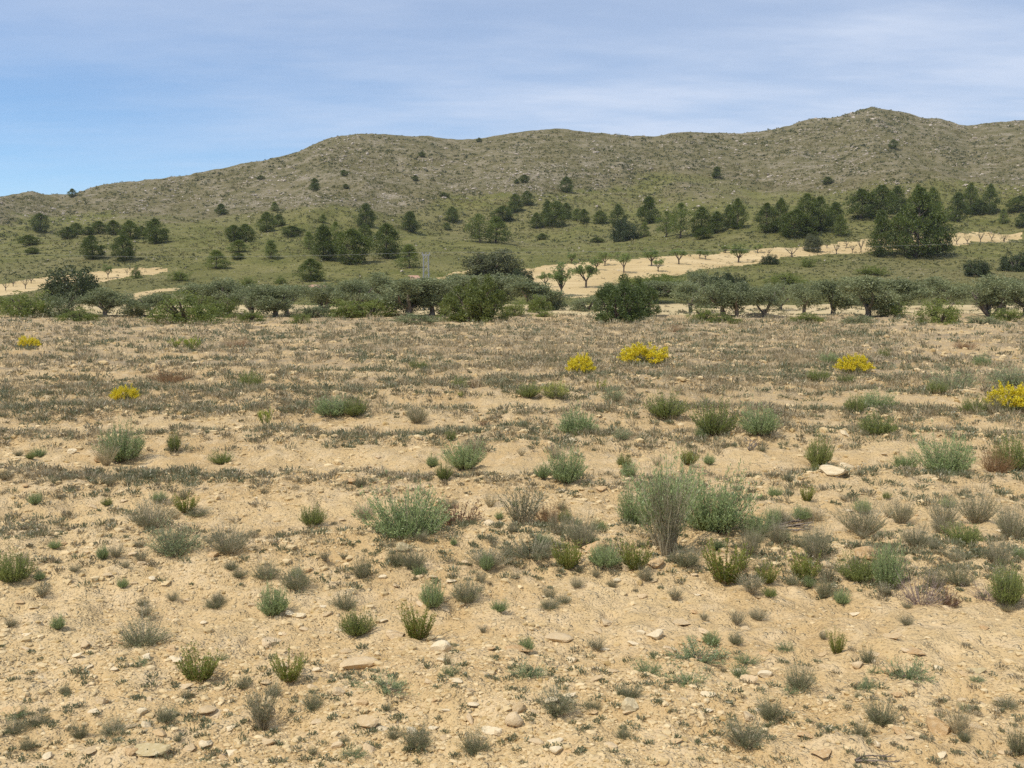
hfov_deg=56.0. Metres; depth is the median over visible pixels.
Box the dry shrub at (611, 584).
[604,575,619,587]
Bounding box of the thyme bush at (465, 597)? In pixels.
[449,568,484,602]
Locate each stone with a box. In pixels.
[1,706,23,714]
[42,751,52,759]
[57,658,66,664]
[67,448,76,453]
[72,653,80,657]
[80,640,89,647]
[84,745,96,753]
[87,708,98,712]
[93,455,102,461]
[95,696,108,704]
[124,724,136,728]
[125,748,137,755]
[134,743,170,756]
[136,707,148,714]
[137,561,146,564]
[141,721,151,727]
[142,653,149,659]
[152,729,165,736]
[162,709,179,715]
[165,645,175,651]
[172,656,181,663]
[179,683,193,688]
[183,743,195,751]
[197,705,216,713]
[199,740,212,748]
[207,551,218,556]
[210,709,221,718]
[218,754,227,759]
[226,725,235,730]
[226,749,236,756]
[260,679,271,683]
[261,637,281,648]
[261,738,274,744]
[285,610,293,615]
[293,613,305,617]
[299,626,308,630]
[311,719,320,723]
[312,667,321,671]
[322,612,331,616]
[331,741,342,748]
[332,687,345,694]
[339,656,378,669]
[340,648,351,653]
[345,478,355,483]
[356,700,368,705]
[357,715,378,728]
[363,743,375,753]
[376,725,388,730]
[378,574,386,578]
[385,630,404,639]
[397,542,409,550]
[406,727,415,733]
[430,640,451,652]
[436,657,444,662]
[440,607,449,611]
[440,735,451,740]
[449,678,462,682]
[466,688,474,692]
[466,713,472,724]
[467,702,478,705]
[481,726,501,734]
[483,519,492,525]
[494,730,501,735]
[505,645,532,651]
[505,712,522,726]
[511,701,525,713]
[528,738,543,744]
[531,709,539,713]
[545,632,572,642]
[545,697,557,702]
[547,737,563,743]
[549,746,562,753]
[563,747,576,752]
[566,656,577,662]
[582,540,605,553]
[587,708,597,713]
[591,675,602,680]
[594,628,601,633]
[595,486,606,491]
[601,619,612,625]
[604,742,616,747]
[621,697,638,711]
[622,563,629,570]
[627,641,638,644]
[636,630,645,634]
[637,593,647,598]
[644,558,663,568]
[646,629,662,639]
[662,645,676,654]
[667,738,682,743]
[673,619,689,624]
[698,628,709,634]
[700,691,715,696]
[740,674,757,683]
[742,711,753,720]
[757,670,772,677]
[759,651,769,654]
[796,732,812,738]
[810,749,831,757]
[818,651,827,656]
[819,465,848,475]
[820,560,832,568]
[839,462,854,469]
[840,430,849,436]
[851,661,862,668]
[853,546,885,560]
[873,740,880,746]
[880,539,898,542]
[881,666,900,674]
[883,633,900,639]
[891,692,901,697]
[892,725,905,734]
[904,735,913,739]
[907,648,926,654]
[925,713,950,734]
[937,751,945,757]
[942,605,950,609]
[959,671,967,676]
[966,667,985,673]
[969,722,982,728]
[976,541,988,549]
[979,625,988,629]
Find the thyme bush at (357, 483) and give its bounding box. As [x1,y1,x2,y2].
[352,473,368,487]
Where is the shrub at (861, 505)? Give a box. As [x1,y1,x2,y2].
[851,494,871,512]
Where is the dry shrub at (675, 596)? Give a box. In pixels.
[665,585,683,600]
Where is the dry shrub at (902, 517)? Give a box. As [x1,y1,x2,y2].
[882,492,919,523]
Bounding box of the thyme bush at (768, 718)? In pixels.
[759,701,775,720]
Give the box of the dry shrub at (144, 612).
[134,602,155,617]
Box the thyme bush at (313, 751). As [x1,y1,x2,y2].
[307,744,318,754]
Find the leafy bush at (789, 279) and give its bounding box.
[764,272,809,284]
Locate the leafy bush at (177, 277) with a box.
[167,270,193,280]
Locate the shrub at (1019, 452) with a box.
[987,423,1023,471]
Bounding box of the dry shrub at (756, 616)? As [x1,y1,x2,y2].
[745,602,769,620]
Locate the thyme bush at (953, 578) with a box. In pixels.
[939,556,976,586]
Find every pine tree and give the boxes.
[13,235,44,245]
[21,247,40,253]
[28,213,52,231]
[53,227,80,238]
[67,188,78,196]
[69,223,84,234]
[76,235,106,258]
[80,226,94,234]
[89,221,108,233]
[103,220,122,234]
[106,234,140,261]
[114,220,146,238]
[138,226,146,235]
[141,218,171,243]
[202,250,233,268]
[214,203,228,214]
[223,225,243,240]
[226,240,249,251]
[229,253,244,258]
[238,224,258,241]
[255,212,279,231]
[260,240,279,258]
[270,202,279,210]
[274,214,285,225]
[291,258,326,281]
[299,231,314,248]
[303,224,337,260]
[306,178,320,190]
[319,214,327,222]
[328,221,345,257]
[330,228,375,265]
[340,170,348,175]
[353,203,376,227]
[357,223,373,244]
[365,222,404,258]
[391,244,421,267]
[395,211,419,231]
[410,175,418,180]
[441,222,452,229]
[445,206,460,222]
[463,213,497,242]
[483,216,516,242]
[487,205,516,220]
[506,193,523,212]
[519,190,536,205]
[520,174,529,182]
[528,212,543,227]
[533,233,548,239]
[539,199,558,225]
[541,201,569,227]
[557,177,573,192]
[562,203,572,218]
[570,209,580,220]
[577,208,589,223]
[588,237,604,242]
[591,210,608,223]
[609,204,628,226]
[634,195,663,223]
[638,222,650,235]
[654,211,677,235]
[665,202,698,237]
[685,206,718,233]
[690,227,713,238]
[707,210,727,232]
[711,166,724,177]
[722,205,738,227]
[727,197,749,228]
[752,202,780,231]
[772,197,790,231]
[773,208,818,237]
[789,193,823,233]
[808,196,838,230]
[822,176,835,183]
[824,201,844,227]
[830,214,850,235]
[842,188,880,218]
[863,184,898,215]
[865,209,900,256]
[884,185,910,213]
[884,212,912,248]
[887,187,958,257]
[888,139,900,148]
[905,184,919,223]
[914,214,962,255]
[921,186,946,226]
[945,191,970,221]
[962,182,981,213]
[968,200,990,214]
[978,183,1001,213]
[997,208,1011,223]
[1003,195,1023,211]
[1011,214,1023,226]
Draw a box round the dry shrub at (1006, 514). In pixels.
[993,510,1017,528]
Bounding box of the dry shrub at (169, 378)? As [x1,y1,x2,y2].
[143,364,199,382]
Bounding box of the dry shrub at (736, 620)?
[729,609,747,625]
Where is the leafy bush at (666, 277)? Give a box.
[633,274,689,296]
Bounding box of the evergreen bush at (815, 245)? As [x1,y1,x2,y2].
[802,231,824,252]
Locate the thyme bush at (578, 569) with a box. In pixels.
[573,564,583,571]
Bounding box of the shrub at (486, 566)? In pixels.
[479,550,494,570]
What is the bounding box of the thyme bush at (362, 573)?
[349,547,373,578]
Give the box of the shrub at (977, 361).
[971,351,991,365]
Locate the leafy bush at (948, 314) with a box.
[910,298,964,324]
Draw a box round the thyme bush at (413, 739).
[399,720,434,749]
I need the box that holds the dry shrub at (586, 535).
[557,506,600,547]
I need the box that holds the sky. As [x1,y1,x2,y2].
[0,0,1023,195]
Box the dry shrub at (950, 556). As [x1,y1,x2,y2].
[937,545,969,561]
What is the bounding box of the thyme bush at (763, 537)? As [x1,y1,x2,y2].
[742,527,767,542]
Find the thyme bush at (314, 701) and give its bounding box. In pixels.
[301,688,324,708]
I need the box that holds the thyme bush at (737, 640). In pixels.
[727,627,744,643]
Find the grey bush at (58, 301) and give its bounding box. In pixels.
[40,291,95,317]
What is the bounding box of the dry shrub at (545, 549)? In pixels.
[536,543,547,552]
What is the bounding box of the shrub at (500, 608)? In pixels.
[489,597,509,611]
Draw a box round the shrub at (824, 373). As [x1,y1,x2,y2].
[805,367,830,380]
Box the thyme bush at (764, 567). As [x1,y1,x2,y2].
[749,557,771,569]
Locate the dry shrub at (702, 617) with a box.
[698,611,709,620]
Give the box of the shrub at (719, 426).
[687,392,741,435]
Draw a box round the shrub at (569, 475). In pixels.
[540,435,588,483]
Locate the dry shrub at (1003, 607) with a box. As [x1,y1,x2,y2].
[997,598,1016,611]
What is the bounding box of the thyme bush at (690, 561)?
[667,541,702,566]
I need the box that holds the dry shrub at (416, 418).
[404,399,432,423]
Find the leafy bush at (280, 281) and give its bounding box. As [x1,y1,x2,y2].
[273,276,288,283]
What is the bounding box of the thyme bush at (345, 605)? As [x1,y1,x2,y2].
[324,582,358,609]
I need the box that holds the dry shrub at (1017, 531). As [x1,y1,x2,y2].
[989,490,1023,540]
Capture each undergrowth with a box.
[0,106,1023,304]
[0,313,1023,767]
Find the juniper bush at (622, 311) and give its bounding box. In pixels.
[591,273,649,322]
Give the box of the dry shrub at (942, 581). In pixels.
[921,564,950,586]
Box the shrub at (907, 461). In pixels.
[888,450,920,468]
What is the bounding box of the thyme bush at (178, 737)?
[172,733,181,741]
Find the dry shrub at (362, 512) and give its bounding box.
[353,497,376,519]
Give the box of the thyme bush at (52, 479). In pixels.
[50,473,60,482]
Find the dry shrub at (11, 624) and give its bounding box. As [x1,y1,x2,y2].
[3,615,19,626]
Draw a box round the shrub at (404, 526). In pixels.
[351,468,456,540]
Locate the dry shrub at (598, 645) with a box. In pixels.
[583,631,607,650]
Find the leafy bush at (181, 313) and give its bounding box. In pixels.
[142,290,228,324]
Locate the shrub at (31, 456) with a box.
[24,451,34,458]
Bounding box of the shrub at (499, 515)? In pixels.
[493,510,502,519]
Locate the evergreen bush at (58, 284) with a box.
[33,264,101,302]
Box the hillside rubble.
[0,112,1023,281]
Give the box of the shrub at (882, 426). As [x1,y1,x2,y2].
[856,407,899,434]
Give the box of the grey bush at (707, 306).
[694,281,714,307]
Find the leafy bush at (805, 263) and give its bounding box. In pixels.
[798,259,817,266]
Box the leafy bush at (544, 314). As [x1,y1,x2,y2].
[529,310,556,316]
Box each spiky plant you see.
[171,492,199,512]
[176,639,221,681]
[269,644,308,682]
[396,598,436,639]
[550,539,588,569]
[615,536,652,569]
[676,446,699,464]
[696,504,718,530]
[700,532,753,584]
[755,557,782,583]
[784,545,821,580]
[800,484,816,501]
[825,626,846,653]
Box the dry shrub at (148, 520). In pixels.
[121,491,177,528]
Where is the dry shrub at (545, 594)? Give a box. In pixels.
[541,583,558,597]
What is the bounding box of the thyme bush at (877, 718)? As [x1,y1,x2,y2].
[861,688,905,726]
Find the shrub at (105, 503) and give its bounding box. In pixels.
[99,496,111,505]
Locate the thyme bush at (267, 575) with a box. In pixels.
[246,553,282,579]
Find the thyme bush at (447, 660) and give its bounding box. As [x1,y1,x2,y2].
[442,647,452,664]
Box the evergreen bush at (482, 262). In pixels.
[456,247,526,275]
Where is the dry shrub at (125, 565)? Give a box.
[120,559,130,567]
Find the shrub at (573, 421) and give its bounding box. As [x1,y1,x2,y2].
[555,400,598,434]
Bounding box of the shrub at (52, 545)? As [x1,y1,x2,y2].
[47,537,61,548]
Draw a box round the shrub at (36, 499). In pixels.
[25,488,42,504]
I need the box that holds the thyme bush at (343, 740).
[339,734,350,743]
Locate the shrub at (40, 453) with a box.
[29,445,47,456]
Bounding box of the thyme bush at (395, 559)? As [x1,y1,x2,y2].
[385,541,406,565]
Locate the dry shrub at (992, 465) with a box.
[976,442,1019,473]
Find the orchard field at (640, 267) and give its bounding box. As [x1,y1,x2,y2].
[0,232,1021,299]
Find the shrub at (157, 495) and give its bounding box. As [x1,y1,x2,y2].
[149,489,169,500]
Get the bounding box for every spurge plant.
[167,338,183,347]
[183,335,200,349]
[257,406,273,424]
[596,379,607,391]
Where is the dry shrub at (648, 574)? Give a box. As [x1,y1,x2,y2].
[634,563,653,580]
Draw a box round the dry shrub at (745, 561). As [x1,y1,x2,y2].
[732,552,754,569]
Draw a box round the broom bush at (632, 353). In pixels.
[616,342,668,364]
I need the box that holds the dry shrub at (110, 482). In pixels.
[101,474,115,485]
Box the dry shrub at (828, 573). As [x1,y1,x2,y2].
[810,559,839,581]
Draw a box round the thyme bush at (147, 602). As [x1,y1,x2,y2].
[135,595,150,605]
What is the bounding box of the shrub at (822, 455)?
[803,427,834,464]
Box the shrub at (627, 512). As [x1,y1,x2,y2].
[614,471,652,524]
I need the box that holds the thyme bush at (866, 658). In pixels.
[858,641,877,662]
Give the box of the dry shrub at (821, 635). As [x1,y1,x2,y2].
[819,629,827,639]
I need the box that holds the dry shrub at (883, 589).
[874,580,893,595]
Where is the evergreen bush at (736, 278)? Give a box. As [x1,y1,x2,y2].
[728,273,747,288]
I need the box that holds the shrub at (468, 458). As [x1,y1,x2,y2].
[437,434,486,469]
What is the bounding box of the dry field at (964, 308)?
[0,302,1023,315]
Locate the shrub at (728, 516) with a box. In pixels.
[673,458,761,533]
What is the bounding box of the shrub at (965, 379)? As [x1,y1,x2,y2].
[924,363,989,389]
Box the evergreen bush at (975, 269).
[961,258,995,276]
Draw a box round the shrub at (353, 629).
[336,603,377,636]
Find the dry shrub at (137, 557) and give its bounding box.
[132,544,148,560]
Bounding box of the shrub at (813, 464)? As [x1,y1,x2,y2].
[811,463,819,469]
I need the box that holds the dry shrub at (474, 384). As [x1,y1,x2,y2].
[467,377,485,387]
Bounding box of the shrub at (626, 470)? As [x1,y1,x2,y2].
[621,460,638,476]
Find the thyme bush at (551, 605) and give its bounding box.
[538,597,561,609]
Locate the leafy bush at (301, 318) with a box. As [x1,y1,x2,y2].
[288,313,312,323]
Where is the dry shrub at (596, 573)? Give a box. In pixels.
[589,568,600,576]
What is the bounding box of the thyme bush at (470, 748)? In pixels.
[455,718,490,753]
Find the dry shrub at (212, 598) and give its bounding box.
[210,589,226,603]
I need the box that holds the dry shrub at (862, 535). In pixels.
[855,530,870,538]
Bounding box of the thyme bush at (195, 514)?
[184,504,212,516]
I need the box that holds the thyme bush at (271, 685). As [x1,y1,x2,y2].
[262,677,282,694]
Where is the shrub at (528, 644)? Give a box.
[517,632,534,649]
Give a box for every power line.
[12,252,417,256]
[610,241,1016,251]
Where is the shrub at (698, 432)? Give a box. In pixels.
[695,425,707,437]
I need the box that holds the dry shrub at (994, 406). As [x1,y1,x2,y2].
[976,395,1004,413]
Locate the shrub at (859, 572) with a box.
[832,548,876,581]
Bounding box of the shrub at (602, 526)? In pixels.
[590,515,609,531]
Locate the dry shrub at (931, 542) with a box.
[926,537,941,548]
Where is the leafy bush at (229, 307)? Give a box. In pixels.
[197,295,244,317]
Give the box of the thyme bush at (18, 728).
[1,712,32,734]
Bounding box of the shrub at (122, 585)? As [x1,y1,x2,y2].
[115,574,128,587]
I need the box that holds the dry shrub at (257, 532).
[247,527,259,536]
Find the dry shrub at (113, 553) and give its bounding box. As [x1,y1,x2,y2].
[107,541,128,557]
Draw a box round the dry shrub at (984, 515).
[945,478,1002,523]
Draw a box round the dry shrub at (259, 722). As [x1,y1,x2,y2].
[242,675,285,730]
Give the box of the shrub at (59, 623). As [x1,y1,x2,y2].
[49,612,66,629]
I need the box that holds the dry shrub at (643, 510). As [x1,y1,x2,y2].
[619,444,704,551]
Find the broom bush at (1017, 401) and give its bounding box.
[982,380,1023,412]
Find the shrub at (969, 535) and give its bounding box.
[937,519,986,543]
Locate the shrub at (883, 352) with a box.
[876,347,890,356]
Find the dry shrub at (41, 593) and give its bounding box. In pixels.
[32,580,55,597]
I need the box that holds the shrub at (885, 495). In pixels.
[882,491,891,498]
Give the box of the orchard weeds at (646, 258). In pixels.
[5,232,1010,298]
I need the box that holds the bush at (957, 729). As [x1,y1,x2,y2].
[935,697,976,734]
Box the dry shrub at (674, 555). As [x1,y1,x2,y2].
[669,546,684,562]
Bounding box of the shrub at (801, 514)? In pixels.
[791,502,811,519]
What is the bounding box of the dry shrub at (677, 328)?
[668,324,687,331]
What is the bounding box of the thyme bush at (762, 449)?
[756,445,765,450]
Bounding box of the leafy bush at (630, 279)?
[614,277,658,286]
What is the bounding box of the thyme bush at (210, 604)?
[202,593,227,608]
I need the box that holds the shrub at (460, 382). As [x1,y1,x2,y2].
[449,374,470,387]
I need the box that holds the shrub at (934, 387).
[925,377,949,393]
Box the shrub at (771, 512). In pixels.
[761,500,782,523]
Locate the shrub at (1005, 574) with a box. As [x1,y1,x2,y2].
[991,562,1023,586]
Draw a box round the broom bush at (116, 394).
[108,383,139,401]
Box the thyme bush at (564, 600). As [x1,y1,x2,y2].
[555,592,572,603]
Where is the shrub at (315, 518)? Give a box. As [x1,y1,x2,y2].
[296,498,326,525]
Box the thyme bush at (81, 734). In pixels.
[67,717,91,738]
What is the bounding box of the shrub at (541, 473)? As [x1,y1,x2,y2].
[533,459,551,478]
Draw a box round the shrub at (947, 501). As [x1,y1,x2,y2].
[937,495,956,507]
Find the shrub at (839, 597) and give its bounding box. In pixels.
[833,588,851,603]
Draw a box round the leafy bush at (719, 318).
[704,314,746,323]
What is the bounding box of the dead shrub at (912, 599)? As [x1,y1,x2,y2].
[883,558,957,607]
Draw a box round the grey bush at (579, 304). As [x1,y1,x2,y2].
[565,295,606,311]
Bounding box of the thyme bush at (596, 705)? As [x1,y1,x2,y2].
[583,697,602,711]
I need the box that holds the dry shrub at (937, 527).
[930,513,955,532]
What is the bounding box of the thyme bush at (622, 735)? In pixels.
[612,723,632,738]
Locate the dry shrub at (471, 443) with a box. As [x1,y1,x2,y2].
[460,433,489,451]
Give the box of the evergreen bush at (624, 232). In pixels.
[607,217,642,241]
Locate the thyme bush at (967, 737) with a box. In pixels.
[957,727,972,741]
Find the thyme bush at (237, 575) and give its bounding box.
[230,567,248,577]
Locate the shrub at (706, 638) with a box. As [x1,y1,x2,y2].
[701,630,720,645]
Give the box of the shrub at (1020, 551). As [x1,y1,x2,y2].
[1011,547,1023,557]
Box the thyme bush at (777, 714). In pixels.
[754,685,789,718]
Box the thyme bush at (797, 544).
[790,528,810,547]
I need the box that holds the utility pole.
[422,252,429,309]
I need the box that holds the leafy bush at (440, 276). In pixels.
[437,272,464,281]
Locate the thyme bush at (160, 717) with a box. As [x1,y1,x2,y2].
[151,702,178,722]
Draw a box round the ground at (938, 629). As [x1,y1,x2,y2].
[0,313,1023,767]
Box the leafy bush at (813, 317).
[787,312,826,321]
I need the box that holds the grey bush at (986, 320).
[963,315,1005,323]
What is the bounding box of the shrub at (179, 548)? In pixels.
[144,513,204,556]
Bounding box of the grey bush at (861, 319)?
[837,315,875,323]
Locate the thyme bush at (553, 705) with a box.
[533,678,585,714]
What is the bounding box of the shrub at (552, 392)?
[535,376,569,398]
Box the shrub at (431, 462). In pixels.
[426,453,439,466]
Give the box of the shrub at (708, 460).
[703,450,715,464]
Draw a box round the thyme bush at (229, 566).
[221,556,239,569]
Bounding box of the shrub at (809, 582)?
[800,574,815,587]
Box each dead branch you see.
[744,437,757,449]
[748,515,813,531]
[854,754,901,762]
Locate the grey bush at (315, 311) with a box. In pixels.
[280,302,332,317]
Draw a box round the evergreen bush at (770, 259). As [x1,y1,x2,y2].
[760,254,779,264]
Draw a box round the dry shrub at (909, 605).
[901,599,914,608]
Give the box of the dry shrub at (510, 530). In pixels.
[506,519,520,533]
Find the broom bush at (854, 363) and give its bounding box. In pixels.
[831,353,875,373]
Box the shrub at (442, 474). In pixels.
[434,457,454,480]
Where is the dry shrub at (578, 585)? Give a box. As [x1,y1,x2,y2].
[569,574,584,587]
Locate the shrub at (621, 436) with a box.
[613,427,632,439]
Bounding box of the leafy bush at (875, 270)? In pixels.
[854,264,890,274]
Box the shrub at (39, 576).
[32,568,45,579]
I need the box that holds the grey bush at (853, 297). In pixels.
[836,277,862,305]
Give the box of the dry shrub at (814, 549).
[797,511,834,559]
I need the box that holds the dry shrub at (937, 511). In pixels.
[925,490,968,525]
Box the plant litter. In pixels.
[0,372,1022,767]
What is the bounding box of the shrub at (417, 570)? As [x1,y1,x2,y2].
[410,561,426,575]
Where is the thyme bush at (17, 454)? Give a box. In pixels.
[12,448,23,455]
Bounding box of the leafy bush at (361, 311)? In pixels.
[320,298,406,318]
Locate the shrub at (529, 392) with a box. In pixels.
[516,381,541,397]
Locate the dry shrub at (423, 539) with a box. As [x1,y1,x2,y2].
[412,529,429,541]
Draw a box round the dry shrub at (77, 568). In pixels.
[66,564,80,571]
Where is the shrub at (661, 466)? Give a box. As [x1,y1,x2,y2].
[633,445,702,521]
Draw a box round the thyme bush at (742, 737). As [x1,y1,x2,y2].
[716,711,773,747]
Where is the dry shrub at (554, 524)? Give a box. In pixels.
[545,508,572,531]
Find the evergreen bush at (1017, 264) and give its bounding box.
[996,250,1023,271]
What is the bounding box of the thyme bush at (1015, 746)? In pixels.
[1004,709,1023,754]
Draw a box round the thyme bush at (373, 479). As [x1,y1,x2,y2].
[366,476,376,482]
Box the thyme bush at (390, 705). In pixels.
[382,703,392,710]
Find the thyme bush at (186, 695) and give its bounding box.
[179,686,192,698]
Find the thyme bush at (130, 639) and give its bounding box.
[111,606,175,649]
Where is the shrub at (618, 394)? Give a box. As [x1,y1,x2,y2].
[599,381,626,401]
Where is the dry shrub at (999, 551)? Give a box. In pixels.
[979,533,1019,562]
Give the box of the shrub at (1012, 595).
[985,558,1023,605]
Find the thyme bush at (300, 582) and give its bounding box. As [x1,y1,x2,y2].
[279,557,313,589]
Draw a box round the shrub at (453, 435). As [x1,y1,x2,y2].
[444,429,456,440]
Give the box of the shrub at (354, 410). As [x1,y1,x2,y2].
[339,393,367,415]
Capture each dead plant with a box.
[427,498,484,525]
[477,419,491,425]
[939,587,964,606]
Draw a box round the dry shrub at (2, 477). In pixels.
[0,467,12,479]
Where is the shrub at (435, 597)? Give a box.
[418,574,444,608]
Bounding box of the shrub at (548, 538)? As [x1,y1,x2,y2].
[536,530,552,544]
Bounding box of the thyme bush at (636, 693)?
[614,678,644,698]
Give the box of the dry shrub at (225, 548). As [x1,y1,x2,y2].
[203,518,251,554]
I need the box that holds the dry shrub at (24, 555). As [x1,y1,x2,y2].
[15,549,30,561]
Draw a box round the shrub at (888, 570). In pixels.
[871,528,910,588]
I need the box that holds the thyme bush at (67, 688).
[58,682,71,694]
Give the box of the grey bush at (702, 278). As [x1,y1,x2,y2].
[680,268,725,286]
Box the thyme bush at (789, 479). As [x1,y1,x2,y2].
[782,472,795,481]
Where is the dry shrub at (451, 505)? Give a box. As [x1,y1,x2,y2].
[438,495,457,508]
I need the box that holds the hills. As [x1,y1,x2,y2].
[0,107,1023,305]
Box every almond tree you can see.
[102,264,112,274]
[536,271,553,286]
[549,261,574,290]
[567,252,575,263]
[571,261,600,287]
[589,256,603,266]
[595,251,614,265]
[615,252,632,272]
[642,247,658,265]
[652,259,664,271]
[669,248,686,263]
[701,250,708,259]
[722,245,730,252]
[730,244,749,262]
[753,244,762,252]
[783,244,797,256]
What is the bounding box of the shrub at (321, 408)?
[308,387,354,416]
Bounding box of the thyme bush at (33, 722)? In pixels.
[20,705,51,727]
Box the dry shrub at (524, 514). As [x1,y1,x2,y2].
[495,483,549,525]
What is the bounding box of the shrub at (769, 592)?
[762,586,777,596]
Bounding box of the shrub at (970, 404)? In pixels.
[956,393,989,412]
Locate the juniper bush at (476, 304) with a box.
[436,273,512,322]
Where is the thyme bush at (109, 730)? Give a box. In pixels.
[90,714,138,737]
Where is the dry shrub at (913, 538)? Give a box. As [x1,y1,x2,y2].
[897,518,939,546]
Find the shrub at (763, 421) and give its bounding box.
[737,392,783,435]
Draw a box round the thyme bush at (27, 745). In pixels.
[18,731,36,749]
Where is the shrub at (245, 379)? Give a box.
[238,365,265,384]
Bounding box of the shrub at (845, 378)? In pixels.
[835,373,856,382]
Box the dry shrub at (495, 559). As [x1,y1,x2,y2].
[451,540,517,566]
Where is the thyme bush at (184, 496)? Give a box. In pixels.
[178,489,187,499]
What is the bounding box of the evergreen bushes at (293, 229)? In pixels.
[280,225,307,236]
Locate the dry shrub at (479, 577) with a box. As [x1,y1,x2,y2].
[474,571,487,581]
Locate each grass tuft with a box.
[79,436,121,465]
[167,508,179,519]
[483,490,498,506]
[515,445,527,455]
[651,454,662,465]
[803,504,829,520]
[838,491,851,500]
[882,505,891,517]
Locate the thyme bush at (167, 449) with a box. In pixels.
[165,441,175,451]
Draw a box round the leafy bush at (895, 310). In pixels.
[870,297,910,316]
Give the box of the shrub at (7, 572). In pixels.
[0,538,37,583]
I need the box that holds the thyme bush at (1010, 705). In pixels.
[989,694,1019,711]
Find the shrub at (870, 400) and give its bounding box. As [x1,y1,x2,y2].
[856,384,900,407]
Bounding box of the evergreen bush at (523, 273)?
[510,268,534,282]
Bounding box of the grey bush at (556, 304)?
[539,290,572,309]
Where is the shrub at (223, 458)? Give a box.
[207,447,233,463]
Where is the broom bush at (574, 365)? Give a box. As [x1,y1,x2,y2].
[565,352,595,374]
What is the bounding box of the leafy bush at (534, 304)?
[513,294,554,312]
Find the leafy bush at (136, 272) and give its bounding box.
[129,265,142,278]
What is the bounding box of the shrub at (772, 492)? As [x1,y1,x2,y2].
[767,484,782,496]
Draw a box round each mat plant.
[1,704,29,720]
[127,655,150,665]
[213,651,229,660]
[339,743,371,759]
[341,679,362,687]
[356,671,419,695]
[438,659,460,677]
[505,658,552,679]
[631,654,665,675]
[658,664,711,686]
[663,635,730,668]
[729,660,748,678]
[733,649,765,665]
[774,639,793,652]
[780,684,799,695]
[857,672,881,689]
[867,665,881,673]
[878,653,939,683]
[957,702,971,711]
[970,674,987,682]
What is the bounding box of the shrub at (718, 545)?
[709,537,726,549]
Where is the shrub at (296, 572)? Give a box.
[289,567,302,576]
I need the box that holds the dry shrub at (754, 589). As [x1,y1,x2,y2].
[736,568,767,593]
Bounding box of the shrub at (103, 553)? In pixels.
[95,542,108,558]
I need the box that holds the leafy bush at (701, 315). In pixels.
[684,307,724,322]
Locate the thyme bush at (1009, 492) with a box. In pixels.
[996,484,1013,495]
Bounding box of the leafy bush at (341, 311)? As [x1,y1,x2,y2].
[329,300,357,316]
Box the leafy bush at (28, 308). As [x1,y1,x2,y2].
[0,290,62,317]
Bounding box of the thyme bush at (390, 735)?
[383,724,405,738]
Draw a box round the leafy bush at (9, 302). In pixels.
[0,295,28,312]
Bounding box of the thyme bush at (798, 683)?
[780,655,819,689]
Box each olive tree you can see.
[74,287,138,315]
[122,292,174,314]
[171,282,227,305]
[196,277,252,311]
[227,283,266,313]
[241,283,310,317]
[276,283,310,313]
[297,282,346,311]
[329,277,382,310]
[355,271,406,304]
[376,277,449,315]
[404,277,462,314]
[437,273,489,306]
[477,273,529,307]
[503,280,564,306]
[596,282,626,293]
[633,280,682,302]
[669,280,714,312]
[690,278,747,314]
[714,280,757,317]
[744,282,784,317]
[760,279,797,308]
[787,282,825,313]
[805,279,858,314]
[835,274,900,317]
[876,276,934,311]
[914,275,974,307]
[943,273,1023,316]
[969,277,1021,311]
[996,279,1023,310]
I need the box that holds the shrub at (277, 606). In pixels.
[255,573,289,616]
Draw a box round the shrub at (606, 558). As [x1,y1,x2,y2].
[587,534,621,567]
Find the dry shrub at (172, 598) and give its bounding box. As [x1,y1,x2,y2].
[163,590,179,600]
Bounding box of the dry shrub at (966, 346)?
[953,337,980,349]
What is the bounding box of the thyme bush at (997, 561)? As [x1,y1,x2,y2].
[994,552,1010,565]
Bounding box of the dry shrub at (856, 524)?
[827,495,895,535]
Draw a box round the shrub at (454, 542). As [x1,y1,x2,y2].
[450,535,457,544]
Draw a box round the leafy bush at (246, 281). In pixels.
[236,276,257,286]
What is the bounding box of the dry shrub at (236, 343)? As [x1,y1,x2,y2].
[217,334,250,347]
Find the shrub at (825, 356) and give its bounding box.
[817,350,837,363]
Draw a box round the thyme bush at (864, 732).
[851,718,871,736]
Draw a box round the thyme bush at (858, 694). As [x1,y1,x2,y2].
[852,688,863,697]
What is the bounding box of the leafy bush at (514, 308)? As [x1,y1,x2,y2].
[494,301,525,316]
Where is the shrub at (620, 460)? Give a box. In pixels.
[616,450,632,466]
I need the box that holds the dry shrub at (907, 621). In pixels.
[896,612,913,625]
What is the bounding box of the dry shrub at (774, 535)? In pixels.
[760,515,793,543]
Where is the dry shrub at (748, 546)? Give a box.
[737,522,767,558]
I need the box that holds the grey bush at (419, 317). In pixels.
[387,312,442,324]
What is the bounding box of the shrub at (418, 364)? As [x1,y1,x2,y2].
[409,360,431,368]
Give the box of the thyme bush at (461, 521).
[454,515,470,525]
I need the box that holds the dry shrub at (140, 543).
[129,539,145,546]
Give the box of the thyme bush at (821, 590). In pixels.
[811,566,841,597]
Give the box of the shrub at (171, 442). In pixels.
[166,426,180,450]
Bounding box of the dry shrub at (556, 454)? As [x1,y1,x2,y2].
[549,444,564,458]
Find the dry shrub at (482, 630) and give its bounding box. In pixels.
[476,625,487,632]
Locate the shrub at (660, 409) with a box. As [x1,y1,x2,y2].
[642,386,689,419]
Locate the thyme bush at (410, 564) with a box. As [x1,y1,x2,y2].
[398,539,427,569]
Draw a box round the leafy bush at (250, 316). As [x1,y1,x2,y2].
[221,310,267,322]

